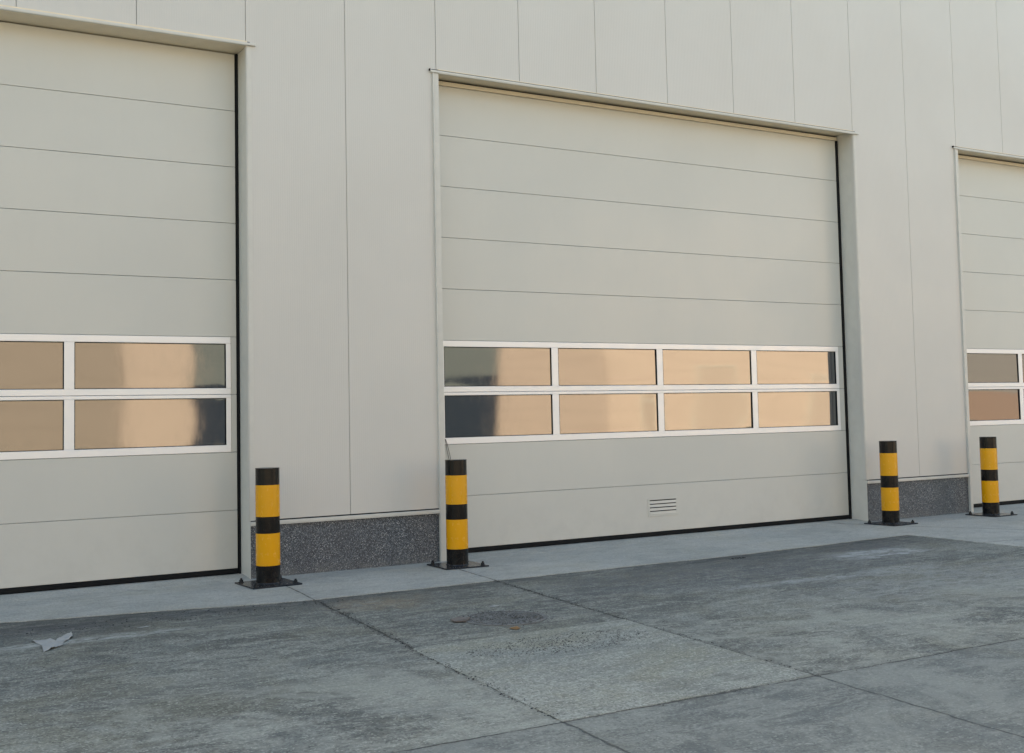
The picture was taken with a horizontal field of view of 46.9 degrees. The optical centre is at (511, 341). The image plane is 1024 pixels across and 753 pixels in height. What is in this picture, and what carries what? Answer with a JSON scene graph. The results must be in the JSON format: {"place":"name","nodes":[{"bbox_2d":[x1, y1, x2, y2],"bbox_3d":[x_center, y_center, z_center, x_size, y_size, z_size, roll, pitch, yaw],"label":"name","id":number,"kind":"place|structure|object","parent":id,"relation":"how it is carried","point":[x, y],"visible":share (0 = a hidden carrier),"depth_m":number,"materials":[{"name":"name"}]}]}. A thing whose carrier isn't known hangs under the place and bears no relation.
{"place":"outdoors","nodes":[
{"label":"outdoors","id":0,"kind":"place"},
{"bbox_2d":[2,547,1019,716],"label":"gravel","id":1,"kind":"structure","parent":0,"point":[504,619],"depth_m":8.90,"materials":[{"name":"grey gravel"}]},
{"bbox_2d":[0,535,1023,752],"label":"yard ground","id":2,"kind":"structure","parent":0,"point":[381,695],"depth_m":7.77,"materials":[{"name":"concrete"}]},
{"bbox_2d":[33,632,71,651],"bbox_3d":[-3.429,2.260,8.924,0.325,0.020,0.715,1,-4,-31],"label":"torn paper","id":3,"kind":"object","parent":2,"relation":"on","point":[47,644],"visible":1,"depth_m":8.88,"materials":[{"name":"white paper"}]},
{"bbox_2d":[450,616,469,621],"bbox_3d":[-0.422,2.229,9.479,0.150,0.014,0.178,-2,-4,8],"label":"brick fragment","id":4,"kind":"object","parent":2,"relation":"on","point":[461,619],"visible":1,"depth_m":9.46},
{"bbox_2d":[464,610,546,625],"bbox_3d":[-0.059,2.248,9.559,0.690,0.029,0.690,1,-4,-31],"label":"manhole cover","id":5,"kind":"object","parent":2,"relation":"on","point":[511,619],"visible":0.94,"depth_m":9.50,"materials":[{"name":"metal"}]},
{"bbox_2d":[0,508,1023,622],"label":"concrete apron","id":6,"kind":"object","parent":2,"relation":"on","point":[1007,530],"visible":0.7,"depth_m":12.59,"materials":[{"name":"grey concrete"}]},
{"bbox_2d":[235,467,301,589],"bbox_3d":[-2.442,1.843,11.816,0.510,1.155,0.520,1,-4,-33],"label":"bollard","id":7,"kind":"object","parent":6,"relation":"on","point":[267,501],"visible":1,"depth_m":11.72,"materials":[{"name":"yellow metal"}]},
{"bbox_2d":[427,459,488,569],"bbox_3d":[-0.605,1.873,12.934,0.510,1.155,0.520,1,-4,-28],"label":"bollard","id":8,"kind":"object","parent":6,"relation":"on","point":[456,512],"visible":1,"depth_m":12.84,"materials":[{"name":"metal"}]},
{"bbox_2d":[0,0,1023,602],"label":"industrial hall","id":9,"kind":"structure","parent":6,"relation":"on","point":[568,274],"depth_m":14.21,"materials":[{"name":"beige metal"}]},
{"bbox_2d":[0,22,240,594],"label":"sectional door","id":10,"kind":"structure","parent":9,"relation":"in","point":[120,324],"depth_m":11.98,"materials":[{"name":"beige metal"}]},
{"bbox_2d":[439,80,851,552],"bbox_3d":[1.941,-0.276,15.556,6.784,5.611,0.087,1,-4,-31],"label":"sectional door","id":11,"kind":"structure","parent":9,"relation":"in","point":[643,310],"depth_m":15.33,"materials":[{"name":"beige metal"}]},
{"bbox_2d":[958,155,1023,506],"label":"sectional door","id":12,"kind":"structure","parent":9,"relation":"in","point":[991,191],"depth_m":19.05,"materials":[{"name":"beige metal"}]},
{"bbox_2d":[864,441,917,525],"bbox_3d":[5.277,1.969,16.521,0.510,1.155,0.520,1,-4,-34],"label":"bollard","id":13,"kind":"object","parent":6,"relation":"on","point":[890,509],"visible":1,"depth_m":16.43,"materials":[{"name":"metal"}]},
{"bbox_2d":[965,437,1016,516],"bbox_3d":[7.080,1.993,17.519,0.510,1.155,0.520,1,-4,-32],"label":"bollard","id":14,"kind":"object","parent":6,"relation":"on","point":[989,477],"visible":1,"depth_m":17.42,"materials":[{"name":"metal"}]},
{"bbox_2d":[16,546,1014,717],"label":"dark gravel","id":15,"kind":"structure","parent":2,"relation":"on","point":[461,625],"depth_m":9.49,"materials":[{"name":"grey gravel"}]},
{"bbox_2d":[412,619,810,721],"bbox_3d":[0.586,2.139,7.868,2.115,0.033,2.313,1,-4,-31],"label":"concrete patch","id":16,"kind":"object","parent":2,"relation":"on","point":[570,684],"visible":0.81,"depth_m":7.62,"materials":[{"name":"grey concrete"}]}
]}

